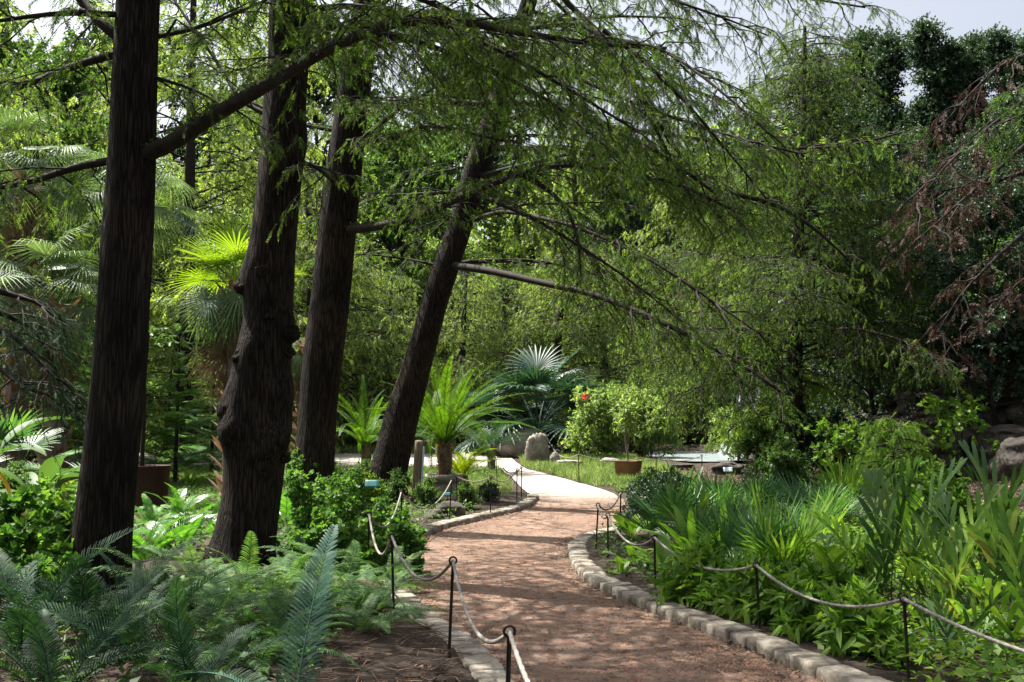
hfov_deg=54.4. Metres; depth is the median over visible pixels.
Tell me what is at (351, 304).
broadleaf tree
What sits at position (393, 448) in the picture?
cypress tree
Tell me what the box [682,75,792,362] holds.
cypress tree
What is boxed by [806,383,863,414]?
shrub
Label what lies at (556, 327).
cypress tree
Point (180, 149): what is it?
forest tree
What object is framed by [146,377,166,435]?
shrub
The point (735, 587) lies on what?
leafy herb
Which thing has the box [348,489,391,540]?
vine shrub
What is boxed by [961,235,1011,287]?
shrub
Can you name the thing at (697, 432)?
shrub
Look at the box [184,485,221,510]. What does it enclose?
zamia cycad
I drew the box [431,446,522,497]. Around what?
rope barrier
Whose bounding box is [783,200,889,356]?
broadleaf tree
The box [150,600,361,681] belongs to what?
fern
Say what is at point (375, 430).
shrub
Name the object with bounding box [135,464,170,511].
steel planter
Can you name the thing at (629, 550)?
broadleaf plant
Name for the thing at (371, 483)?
plant label
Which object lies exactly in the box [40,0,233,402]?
cypress tree
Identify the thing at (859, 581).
leafy herb
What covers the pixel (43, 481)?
shrub
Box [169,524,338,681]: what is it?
blue cycad
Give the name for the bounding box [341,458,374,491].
shrub
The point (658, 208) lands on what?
cypress tree
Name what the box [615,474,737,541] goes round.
palmetto
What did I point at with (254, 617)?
fern
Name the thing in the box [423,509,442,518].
boulder
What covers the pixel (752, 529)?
palmetto
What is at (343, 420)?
undergrowth
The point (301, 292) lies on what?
broadleaf tree
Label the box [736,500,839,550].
palmetto
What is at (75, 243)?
cypress tree
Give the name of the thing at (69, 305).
fan palm
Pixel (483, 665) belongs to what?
stone edging
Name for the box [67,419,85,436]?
shrub
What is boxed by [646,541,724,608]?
leafy herb
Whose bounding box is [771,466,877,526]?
palmetto
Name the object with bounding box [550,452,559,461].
boulder
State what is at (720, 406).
cypress tree
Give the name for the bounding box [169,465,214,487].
zamia cycad
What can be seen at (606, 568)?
leaf litter
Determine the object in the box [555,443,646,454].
stone bank
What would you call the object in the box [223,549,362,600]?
fern
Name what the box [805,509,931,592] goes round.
cane palm
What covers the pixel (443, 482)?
concrete pot
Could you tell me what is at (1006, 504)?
cane palm
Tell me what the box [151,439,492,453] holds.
grass
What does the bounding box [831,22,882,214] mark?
cedar tree
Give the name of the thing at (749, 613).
leafy herb
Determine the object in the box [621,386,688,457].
shrub
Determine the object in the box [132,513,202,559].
plant
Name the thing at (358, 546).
fern
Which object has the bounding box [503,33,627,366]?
tree
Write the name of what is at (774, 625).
leafy herb
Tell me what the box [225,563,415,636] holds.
fern
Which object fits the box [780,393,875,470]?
shrub
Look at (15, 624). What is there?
cycad
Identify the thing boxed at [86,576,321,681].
cycad
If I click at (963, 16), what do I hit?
sky
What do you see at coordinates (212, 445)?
young conifer
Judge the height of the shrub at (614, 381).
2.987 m
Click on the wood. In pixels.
(564, 198)
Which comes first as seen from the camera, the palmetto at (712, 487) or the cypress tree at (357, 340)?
the palmetto at (712, 487)
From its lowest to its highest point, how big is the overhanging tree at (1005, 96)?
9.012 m
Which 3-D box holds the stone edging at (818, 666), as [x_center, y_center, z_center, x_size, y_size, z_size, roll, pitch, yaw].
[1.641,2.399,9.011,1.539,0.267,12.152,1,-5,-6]
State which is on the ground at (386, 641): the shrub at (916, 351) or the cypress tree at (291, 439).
the cypress tree at (291, 439)
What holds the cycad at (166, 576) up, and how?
on the ground at (386, 641)
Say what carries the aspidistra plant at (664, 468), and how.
on the ground at (386, 641)
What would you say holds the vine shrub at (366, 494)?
on the ground at (386, 641)
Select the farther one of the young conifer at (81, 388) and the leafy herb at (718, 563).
the young conifer at (81, 388)
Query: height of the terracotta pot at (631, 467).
0.500 m
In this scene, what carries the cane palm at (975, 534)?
on the ground at (386, 641)
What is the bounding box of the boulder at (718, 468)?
[710,461,743,474]
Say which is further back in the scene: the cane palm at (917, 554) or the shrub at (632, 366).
the shrub at (632, 366)
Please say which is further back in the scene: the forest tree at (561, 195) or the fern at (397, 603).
the forest tree at (561, 195)
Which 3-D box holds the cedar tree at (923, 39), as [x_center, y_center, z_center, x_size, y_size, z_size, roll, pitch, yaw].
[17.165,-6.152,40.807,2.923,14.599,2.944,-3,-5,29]
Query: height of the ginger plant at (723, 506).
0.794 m
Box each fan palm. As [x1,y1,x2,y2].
[0,105,101,475]
[0,224,98,491]
[46,150,205,282]
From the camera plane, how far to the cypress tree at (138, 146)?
8.90 m
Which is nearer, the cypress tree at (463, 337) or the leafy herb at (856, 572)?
the leafy herb at (856, 572)
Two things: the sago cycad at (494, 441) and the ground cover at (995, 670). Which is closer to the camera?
the ground cover at (995, 670)
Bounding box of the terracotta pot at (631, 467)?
[614,460,641,478]
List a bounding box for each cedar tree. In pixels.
[779,48,832,281]
[810,71,847,225]
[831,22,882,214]
[857,27,916,245]
[898,11,965,259]
[921,33,986,253]
[951,27,996,176]
[974,21,1023,237]
[1001,36,1023,159]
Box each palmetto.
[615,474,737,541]
[663,490,805,568]
[664,484,762,538]
[689,467,762,517]
[721,463,808,515]
[723,478,852,564]
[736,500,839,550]
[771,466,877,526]
[800,453,891,523]
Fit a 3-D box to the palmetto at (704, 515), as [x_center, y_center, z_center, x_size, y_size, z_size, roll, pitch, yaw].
[2.388,2.103,11.554,1.283,0.952,1.243,-1,-5,11]
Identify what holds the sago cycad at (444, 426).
in the concrete pot at (443, 482)
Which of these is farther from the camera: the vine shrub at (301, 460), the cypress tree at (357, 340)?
the cypress tree at (357, 340)
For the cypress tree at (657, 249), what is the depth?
50.49 m
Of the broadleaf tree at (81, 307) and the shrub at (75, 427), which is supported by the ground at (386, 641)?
the broadleaf tree at (81, 307)
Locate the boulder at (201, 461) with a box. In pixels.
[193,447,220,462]
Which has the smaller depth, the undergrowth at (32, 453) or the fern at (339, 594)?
the fern at (339, 594)
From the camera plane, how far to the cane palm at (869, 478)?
7.89 m
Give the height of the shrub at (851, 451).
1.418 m
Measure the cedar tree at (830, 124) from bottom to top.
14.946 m
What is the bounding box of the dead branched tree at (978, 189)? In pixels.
[875,53,1023,379]
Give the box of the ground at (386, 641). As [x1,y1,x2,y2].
[0,349,1023,681]
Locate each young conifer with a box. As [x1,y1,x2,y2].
[30,330,148,468]
[139,319,221,481]
[149,359,222,471]
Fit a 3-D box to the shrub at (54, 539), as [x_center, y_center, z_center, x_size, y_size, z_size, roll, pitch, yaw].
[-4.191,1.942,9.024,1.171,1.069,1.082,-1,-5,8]
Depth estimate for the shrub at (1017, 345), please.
22.98 m
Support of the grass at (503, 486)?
on the ground at (386, 641)
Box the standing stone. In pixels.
[525,432,549,461]
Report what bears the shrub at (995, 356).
on the ground at (386, 641)
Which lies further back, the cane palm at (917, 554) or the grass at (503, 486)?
the grass at (503, 486)
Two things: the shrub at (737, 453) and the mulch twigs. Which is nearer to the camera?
the mulch twigs
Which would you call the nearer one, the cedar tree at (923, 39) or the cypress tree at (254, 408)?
the cypress tree at (254, 408)
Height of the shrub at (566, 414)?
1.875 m
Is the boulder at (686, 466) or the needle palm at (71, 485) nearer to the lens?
the needle palm at (71, 485)
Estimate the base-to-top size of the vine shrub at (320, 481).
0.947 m
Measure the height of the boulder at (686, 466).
0.228 m
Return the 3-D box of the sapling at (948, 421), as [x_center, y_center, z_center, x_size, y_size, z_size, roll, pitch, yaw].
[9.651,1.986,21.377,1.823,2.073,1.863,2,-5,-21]
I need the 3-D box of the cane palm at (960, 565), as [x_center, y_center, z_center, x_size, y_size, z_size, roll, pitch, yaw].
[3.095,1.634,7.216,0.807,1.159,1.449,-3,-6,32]
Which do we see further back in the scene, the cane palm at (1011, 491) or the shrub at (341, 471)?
the shrub at (341, 471)
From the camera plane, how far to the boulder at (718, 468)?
27.06 m
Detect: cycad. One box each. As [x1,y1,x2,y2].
[0,526,149,654]
[0,550,196,646]
[0,554,274,677]
[0,571,190,681]
[29,538,211,619]
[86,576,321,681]
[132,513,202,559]
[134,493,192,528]
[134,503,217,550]
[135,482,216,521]
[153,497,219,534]
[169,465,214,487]
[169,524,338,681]
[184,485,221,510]
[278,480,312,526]
[336,375,430,475]
[362,354,543,474]
[429,445,503,483]
[452,416,546,470]
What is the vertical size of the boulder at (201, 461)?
0.722 m
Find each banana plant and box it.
[0,416,73,494]
[0,457,79,492]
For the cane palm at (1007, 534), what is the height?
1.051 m
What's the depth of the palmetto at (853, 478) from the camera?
15.19 m
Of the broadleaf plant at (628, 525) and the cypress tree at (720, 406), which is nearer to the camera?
the broadleaf plant at (628, 525)
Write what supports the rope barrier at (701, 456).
on the ground at (386, 641)
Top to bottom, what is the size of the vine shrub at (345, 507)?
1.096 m
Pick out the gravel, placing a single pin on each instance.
(580, 630)
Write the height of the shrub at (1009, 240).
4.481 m
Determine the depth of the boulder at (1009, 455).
20.10 m
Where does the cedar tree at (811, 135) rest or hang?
on the ground at (386, 641)
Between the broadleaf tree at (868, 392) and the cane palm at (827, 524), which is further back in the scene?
the broadleaf tree at (868, 392)
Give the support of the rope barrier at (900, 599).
on the ground at (386, 641)
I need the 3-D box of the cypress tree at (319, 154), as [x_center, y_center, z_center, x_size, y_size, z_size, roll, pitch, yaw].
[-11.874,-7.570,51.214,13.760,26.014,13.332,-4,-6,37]
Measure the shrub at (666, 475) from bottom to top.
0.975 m
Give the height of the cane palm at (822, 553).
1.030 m
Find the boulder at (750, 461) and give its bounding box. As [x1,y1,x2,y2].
[745,452,762,469]
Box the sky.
[8,0,1023,336]
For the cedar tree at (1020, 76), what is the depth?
39.09 m
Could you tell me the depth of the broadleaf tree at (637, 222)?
57.69 m
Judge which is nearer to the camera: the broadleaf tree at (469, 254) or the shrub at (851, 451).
the shrub at (851, 451)
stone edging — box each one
[375,494,538,681]
[567,525,892,681]
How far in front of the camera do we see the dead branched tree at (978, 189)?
14.92 m
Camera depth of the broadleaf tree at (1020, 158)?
25.96 m
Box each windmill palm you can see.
[161,205,309,495]
[290,337,347,453]
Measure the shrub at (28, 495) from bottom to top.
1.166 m
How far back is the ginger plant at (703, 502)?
12.77 m
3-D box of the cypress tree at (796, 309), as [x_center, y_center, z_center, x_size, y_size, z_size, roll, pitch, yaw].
[6.903,-2.187,25.067,9.591,11.991,9.779,5,-7,-44]
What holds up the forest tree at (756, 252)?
on the ground at (386, 641)
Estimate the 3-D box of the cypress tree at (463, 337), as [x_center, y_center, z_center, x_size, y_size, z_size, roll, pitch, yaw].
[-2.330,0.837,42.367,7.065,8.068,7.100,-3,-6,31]
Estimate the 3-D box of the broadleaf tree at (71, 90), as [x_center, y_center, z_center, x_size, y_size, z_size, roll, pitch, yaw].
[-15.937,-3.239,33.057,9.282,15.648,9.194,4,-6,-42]
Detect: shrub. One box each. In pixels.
[0,459,30,496]
[0,481,59,583]
[0,515,76,618]
[20,496,77,582]
[23,472,76,525]
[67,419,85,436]
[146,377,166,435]
[276,506,350,557]
[284,462,335,530]
[285,446,319,512]
[313,473,342,520]
[322,520,376,570]
[324,470,345,516]
[324,473,361,526]
[334,458,344,487]
[336,374,392,444]
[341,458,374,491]
[345,536,402,579]
[346,468,370,525]
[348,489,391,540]
[353,401,384,444]
[359,470,387,505]
[372,517,426,573]
[382,466,411,502]
[382,501,400,536]
[383,507,429,545]
[411,476,445,508]
[453,478,484,510]
[478,479,501,501]
[517,389,622,449]
[554,406,595,447]
[561,384,632,456]
[574,378,623,418]
[593,382,667,455]
[608,394,643,459]
[614,475,668,526]
[617,349,657,382]
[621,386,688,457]
[627,465,659,499]
[633,348,684,386]
[649,372,716,441]
[650,465,691,495]
[707,406,758,463]
[735,417,800,481]
[737,402,783,442]
[753,430,820,500]
[754,400,847,475]
[771,298,863,375]
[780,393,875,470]
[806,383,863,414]
[809,419,868,473]
[817,307,913,400]
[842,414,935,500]
[844,436,897,468]
[876,307,955,375]
[893,288,1008,374]
[895,454,983,533]
[937,289,1023,411]
[941,271,1018,369]
[958,210,1021,299]
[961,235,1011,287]
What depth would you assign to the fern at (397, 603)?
8.64 m
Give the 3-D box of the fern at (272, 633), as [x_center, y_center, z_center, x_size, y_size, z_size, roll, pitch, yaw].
[-1.551,1.995,6.763,1.179,0.594,1.202,0,-5,0]
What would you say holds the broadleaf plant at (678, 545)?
on the ground at (386, 641)
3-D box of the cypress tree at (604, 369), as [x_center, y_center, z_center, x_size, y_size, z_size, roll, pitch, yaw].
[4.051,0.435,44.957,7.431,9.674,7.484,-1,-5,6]
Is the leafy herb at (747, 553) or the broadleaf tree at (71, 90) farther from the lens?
the broadleaf tree at (71, 90)
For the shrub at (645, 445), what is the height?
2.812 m
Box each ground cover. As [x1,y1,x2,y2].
[0,465,670,681]
[648,486,1023,681]
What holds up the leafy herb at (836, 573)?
on the ground at (386, 641)
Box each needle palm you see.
[0,406,81,504]
[449,343,623,453]
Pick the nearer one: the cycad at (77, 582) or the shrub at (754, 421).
the cycad at (77, 582)
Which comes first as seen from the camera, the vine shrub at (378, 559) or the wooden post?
the vine shrub at (378, 559)
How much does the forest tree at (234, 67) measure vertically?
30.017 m
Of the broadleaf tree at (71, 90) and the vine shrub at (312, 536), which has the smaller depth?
the vine shrub at (312, 536)
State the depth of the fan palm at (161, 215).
25.46 m
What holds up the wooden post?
on the ground at (386, 641)
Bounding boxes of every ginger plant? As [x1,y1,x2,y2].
[641,503,706,551]
[656,485,709,534]
[680,501,778,553]
[707,492,753,520]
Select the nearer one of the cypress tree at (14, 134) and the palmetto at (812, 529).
the palmetto at (812, 529)
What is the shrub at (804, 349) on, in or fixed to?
on the ground at (386, 641)
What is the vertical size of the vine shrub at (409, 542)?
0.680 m
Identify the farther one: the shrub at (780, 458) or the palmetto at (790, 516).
the shrub at (780, 458)
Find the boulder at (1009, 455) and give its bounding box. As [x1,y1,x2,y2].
[988,436,1023,482]
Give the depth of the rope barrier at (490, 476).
17.42 m
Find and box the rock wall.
[727,357,1023,480]
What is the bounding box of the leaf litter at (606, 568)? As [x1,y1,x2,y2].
[0,368,1023,681]
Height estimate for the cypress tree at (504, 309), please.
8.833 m
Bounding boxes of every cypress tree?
[0,0,96,391]
[0,0,319,462]
[0,0,721,594]
[0,238,158,465]
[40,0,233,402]
[139,241,228,458]
[147,265,346,451]
[150,0,407,363]
[158,0,690,568]
[175,0,906,521]
[196,166,468,452]
[297,0,946,503]
[336,271,452,444]
[372,270,542,447]
[435,264,564,442]
[468,252,627,447]
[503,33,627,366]
[525,242,682,445]
[576,221,702,377]
[608,102,746,361]
[610,14,1005,481]
[617,240,722,401]
[660,296,778,440]
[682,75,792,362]
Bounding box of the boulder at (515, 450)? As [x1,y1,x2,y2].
[496,427,539,457]
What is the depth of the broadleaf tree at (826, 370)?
31.97 m
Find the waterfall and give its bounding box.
[717,384,765,461]
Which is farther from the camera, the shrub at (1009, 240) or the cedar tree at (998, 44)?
the cedar tree at (998, 44)
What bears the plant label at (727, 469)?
on the ground at (386, 641)
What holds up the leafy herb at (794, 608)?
on the ground at (386, 641)
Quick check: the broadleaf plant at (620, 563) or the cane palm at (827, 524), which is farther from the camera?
the broadleaf plant at (620, 563)
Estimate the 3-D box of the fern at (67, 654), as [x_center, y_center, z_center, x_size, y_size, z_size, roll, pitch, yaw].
[-2.564,1.962,6.872,1.320,0.580,1.254,0,-5,0]
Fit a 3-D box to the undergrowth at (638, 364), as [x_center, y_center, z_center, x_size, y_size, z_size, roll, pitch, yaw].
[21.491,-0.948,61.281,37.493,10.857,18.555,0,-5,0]
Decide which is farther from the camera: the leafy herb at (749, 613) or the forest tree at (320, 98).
the forest tree at (320, 98)
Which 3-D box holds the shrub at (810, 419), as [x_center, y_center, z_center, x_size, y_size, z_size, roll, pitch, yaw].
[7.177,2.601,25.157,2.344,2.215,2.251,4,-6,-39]
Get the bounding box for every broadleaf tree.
[0,26,182,396]
[1,246,159,408]
[295,269,305,341]
[297,104,502,377]
[297,275,407,440]
[377,232,501,377]
[537,139,708,336]
[736,255,886,414]
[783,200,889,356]
[803,212,947,420]
[834,121,985,312]
[878,164,1023,425]
[924,99,1023,257]
[963,71,1023,271]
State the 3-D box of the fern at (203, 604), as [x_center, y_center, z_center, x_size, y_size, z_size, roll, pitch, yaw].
[-2.156,1.975,6.931,1.331,0.745,1.429,0,-5,0]
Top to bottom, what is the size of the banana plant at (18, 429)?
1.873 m
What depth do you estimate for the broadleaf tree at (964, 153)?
34.58 m
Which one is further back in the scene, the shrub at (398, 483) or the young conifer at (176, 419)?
the young conifer at (176, 419)
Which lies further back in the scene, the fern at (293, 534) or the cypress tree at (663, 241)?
the cypress tree at (663, 241)
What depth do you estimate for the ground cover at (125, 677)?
9.43 m
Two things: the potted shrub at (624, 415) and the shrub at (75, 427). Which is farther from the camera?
the shrub at (75, 427)
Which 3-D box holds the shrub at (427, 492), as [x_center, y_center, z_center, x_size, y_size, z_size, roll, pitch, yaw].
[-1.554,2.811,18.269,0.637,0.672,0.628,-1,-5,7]
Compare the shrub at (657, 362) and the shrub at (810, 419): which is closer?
the shrub at (810, 419)
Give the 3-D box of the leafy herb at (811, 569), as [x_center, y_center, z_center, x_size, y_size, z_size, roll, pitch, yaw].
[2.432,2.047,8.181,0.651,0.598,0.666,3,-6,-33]
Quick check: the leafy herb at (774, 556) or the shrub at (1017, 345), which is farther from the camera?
the shrub at (1017, 345)
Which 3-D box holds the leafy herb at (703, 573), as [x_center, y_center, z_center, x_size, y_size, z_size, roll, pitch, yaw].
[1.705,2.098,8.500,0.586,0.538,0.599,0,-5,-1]
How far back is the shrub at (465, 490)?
18.20 m
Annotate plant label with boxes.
[365,480,378,508]
[723,467,732,471]
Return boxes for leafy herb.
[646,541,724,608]
[650,528,727,575]
[683,560,721,609]
[685,542,728,571]
[686,566,733,615]
[692,547,773,620]
[714,547,800,619]
[719,549,756,568]
[729,549,821,625]
[744,549,785,565]
[768,579,810,635]
[769,554,804,574]
[771,566,843,641]
[786,573,886,646]
[796,557,825,587]
[809,556,886,602]
[812,576,936,664]
[820,592,891,658]
[828,543,890,611]
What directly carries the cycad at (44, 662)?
on the ground at (386, 641)
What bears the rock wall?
on the ground at (386, 641)
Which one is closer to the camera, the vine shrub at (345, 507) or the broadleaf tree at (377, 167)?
the vine shrub at (345, 507)
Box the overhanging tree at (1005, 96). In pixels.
[960,83,1023,184]
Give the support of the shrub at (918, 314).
on the ground at (386, 641)
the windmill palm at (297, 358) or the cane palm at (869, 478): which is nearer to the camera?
the cane palm at (869, 478)
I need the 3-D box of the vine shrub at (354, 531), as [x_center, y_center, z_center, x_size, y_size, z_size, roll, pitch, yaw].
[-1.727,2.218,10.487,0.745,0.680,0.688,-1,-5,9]
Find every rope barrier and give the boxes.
[366,478,530,681]
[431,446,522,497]
[455,468,518,512]
[545,433,702,475]
[595,491,1023,680]
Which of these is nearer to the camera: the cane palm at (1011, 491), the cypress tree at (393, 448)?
the cane palm at (1011, 491)
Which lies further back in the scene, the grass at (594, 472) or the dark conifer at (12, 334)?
the grass at (594, 472)
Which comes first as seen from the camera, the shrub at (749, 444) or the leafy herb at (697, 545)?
the leafy herb at (697, 545)
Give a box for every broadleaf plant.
[603,556,636,573]
[609,509,655,539]
[609,545,656,564]
[630,533,680,570]
[646,533,688,561]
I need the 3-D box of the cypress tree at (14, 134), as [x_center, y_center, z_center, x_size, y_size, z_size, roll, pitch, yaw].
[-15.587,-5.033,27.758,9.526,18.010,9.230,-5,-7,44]
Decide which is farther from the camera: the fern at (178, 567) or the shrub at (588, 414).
the shrub at (588, 414)
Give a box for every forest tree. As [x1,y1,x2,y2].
[0,0,105,308]
[3,5,258,322]
[150,0,321,368]
[173,3,427,327]
[358,38,568,362]
[411,38,607,368]
[539,114,693,338]
[630,142,759,315]
[708,145,796,310]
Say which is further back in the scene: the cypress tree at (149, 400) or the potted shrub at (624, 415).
the cypress tree at (149, 400)
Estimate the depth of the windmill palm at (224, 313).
19.32 m
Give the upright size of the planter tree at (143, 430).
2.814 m
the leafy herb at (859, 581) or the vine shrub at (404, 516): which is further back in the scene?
the vine shrub at (404, 516)
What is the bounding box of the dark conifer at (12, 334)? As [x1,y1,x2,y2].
[0,288,93,475]
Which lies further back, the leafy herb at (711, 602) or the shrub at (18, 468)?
the shrub at (18, 468)
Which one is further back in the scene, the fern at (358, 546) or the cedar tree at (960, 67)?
the cedar tree at (960, 67)
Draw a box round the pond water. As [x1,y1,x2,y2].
[646,451,745,460]
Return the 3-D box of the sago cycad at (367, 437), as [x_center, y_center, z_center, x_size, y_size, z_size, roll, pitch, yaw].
[-3.409,2.172,24.471,3.032,2.755,2.791,3,-6,-31]
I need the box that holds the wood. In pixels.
[0,92,988,384]
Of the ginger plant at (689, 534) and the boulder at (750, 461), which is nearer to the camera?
the ginger plant at (689, 534)
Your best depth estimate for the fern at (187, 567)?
8.31 m
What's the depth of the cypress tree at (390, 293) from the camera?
40.87 m
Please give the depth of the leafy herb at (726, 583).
8.13 m
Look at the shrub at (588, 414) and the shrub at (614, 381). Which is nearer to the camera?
the shrub at (588, 414)
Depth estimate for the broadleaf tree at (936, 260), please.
22.77 m
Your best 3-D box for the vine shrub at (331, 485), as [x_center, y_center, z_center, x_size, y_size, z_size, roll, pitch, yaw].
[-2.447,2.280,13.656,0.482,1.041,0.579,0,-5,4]
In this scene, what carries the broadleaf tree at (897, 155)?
on the ground at (386, 641)
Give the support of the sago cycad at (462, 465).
on the ground at (386, 641)
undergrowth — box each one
[0,338,204,462]
[148,353,565,440]
[561,310,810,384]
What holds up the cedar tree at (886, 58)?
on the ground at (386, 641)
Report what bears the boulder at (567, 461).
on the ground at (386, 641)
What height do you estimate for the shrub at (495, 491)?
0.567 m
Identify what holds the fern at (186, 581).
on the ground at (386, 641)
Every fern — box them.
[26,580,224,665]
[91,547,274,625]
[96,567,289,656]
[109,558,247,625]
[135,524,257,582]
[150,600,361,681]
[161,573,353,631]
[190,586,370,660]
[201,531,319,598]
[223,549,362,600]
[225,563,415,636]
[257,532,347,572]
[263,540,396,597]
[295,588,448,636]
[315,565,417,619]
[316,565,460,618]
[337,546,437,593]
[343,572,419,620]
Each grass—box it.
[12,463,515,499]
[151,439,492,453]
[518,450,717,492]
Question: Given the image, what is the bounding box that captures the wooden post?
[411,440,424,503]
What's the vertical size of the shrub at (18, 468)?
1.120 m
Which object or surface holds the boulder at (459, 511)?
on the ground at (386, 641)
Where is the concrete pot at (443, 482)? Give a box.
[425,473,462,492]
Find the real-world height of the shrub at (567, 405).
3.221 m
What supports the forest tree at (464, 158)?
on the ground at (386, 641)
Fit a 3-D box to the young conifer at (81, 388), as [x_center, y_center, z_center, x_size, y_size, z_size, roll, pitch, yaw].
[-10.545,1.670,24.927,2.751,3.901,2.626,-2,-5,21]
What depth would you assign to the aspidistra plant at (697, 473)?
19.55 m
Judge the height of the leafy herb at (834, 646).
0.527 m
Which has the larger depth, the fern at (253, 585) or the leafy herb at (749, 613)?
the fern at (253, 585)
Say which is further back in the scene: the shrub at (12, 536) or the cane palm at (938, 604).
the shrub at (12, 536)
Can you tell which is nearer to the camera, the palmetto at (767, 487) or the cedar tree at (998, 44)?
the palmetto at (767, 487)
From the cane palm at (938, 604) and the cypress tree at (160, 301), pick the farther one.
the cypress tree at (160, 301)
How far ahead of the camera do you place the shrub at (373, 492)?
18.24 m
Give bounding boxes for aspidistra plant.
[662,460,693,482]
[668,465,702,493]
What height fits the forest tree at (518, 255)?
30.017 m
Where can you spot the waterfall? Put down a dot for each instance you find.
(738, 399)
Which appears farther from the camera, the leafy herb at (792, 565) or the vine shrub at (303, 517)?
the vine shrub at (303, 517)
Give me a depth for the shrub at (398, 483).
19.10 m
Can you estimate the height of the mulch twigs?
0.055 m
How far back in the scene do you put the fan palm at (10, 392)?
22.99 m
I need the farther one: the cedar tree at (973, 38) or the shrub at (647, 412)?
the cedar tree at (973, 38)
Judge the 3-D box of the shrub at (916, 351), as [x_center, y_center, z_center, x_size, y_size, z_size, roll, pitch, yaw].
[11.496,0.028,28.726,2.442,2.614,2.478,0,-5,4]
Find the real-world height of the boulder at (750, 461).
0.813 m
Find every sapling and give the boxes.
[804,412,871,476]
[916,386,1000,477]
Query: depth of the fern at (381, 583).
9.47 m
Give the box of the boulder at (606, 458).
[600,457,618,463]
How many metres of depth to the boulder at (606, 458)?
30.67 m
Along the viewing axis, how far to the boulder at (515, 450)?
35.37 m
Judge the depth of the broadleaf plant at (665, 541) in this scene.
10.72 m
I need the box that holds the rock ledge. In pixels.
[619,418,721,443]
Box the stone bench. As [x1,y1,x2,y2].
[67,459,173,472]
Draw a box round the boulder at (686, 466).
[671,463,695,469]
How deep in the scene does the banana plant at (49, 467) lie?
14.51 m
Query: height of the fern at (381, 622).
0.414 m
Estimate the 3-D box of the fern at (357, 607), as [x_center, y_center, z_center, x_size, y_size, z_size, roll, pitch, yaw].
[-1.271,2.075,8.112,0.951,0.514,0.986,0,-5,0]
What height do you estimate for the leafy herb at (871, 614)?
0.628 m
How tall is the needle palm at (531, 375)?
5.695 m
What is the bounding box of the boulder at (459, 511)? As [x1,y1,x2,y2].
[436,501,465,516]
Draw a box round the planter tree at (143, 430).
[139,323,178,465]
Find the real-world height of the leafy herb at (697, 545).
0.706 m
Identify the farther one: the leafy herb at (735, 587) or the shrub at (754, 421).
the shrub at (754, 421)
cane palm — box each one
[756,491,884,572]
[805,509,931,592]
[818,456,967,616]
[852,462,1023,610]
[859,496,1023,634]
[865,487,982,609]
[875,483,1004,627]
[896,586,1009,669]
[898,440,1023,601]
[901,509,1023,667]
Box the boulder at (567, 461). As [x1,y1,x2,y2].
[556,460,582,464]
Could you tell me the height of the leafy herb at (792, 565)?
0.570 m
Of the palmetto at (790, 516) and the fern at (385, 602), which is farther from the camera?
the palmetto at (790, 516)
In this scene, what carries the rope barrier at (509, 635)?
on the ground at (386, 641)
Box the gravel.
[402,498,819,681]
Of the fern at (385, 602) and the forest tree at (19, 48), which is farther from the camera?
the forest tree at (19, 48)
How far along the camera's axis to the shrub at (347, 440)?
41.98 m
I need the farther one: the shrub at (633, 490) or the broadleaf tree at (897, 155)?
the broadleaf tree at (897, 155)
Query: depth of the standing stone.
31.08 m
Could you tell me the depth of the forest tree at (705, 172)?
70.11 m
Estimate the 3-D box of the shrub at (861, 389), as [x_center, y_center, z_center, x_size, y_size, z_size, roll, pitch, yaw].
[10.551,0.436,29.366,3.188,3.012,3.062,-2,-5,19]
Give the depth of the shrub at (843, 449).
27.09 m
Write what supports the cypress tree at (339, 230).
on the ground at (386, 641)
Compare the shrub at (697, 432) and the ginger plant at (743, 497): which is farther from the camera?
the shrub at (697, 432)
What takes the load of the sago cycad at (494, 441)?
on the ground at (386, 641)
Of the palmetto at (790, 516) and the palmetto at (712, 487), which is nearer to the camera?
the palmetto at (790, 516)
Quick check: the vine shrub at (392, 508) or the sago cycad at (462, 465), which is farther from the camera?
the sago cycad at (462, 465)
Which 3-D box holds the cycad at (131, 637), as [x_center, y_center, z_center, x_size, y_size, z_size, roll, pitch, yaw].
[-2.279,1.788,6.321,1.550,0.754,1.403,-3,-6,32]
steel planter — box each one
[67,437,83,458]
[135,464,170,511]
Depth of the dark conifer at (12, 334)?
9.82 m
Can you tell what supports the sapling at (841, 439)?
on the ground at (386, 641)
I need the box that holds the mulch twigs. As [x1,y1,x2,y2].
[74,602,476,681]
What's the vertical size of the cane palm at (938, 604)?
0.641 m
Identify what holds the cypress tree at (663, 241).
on the ground at (386, 641)
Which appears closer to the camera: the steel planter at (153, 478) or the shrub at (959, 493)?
the shrub at (959, 493)

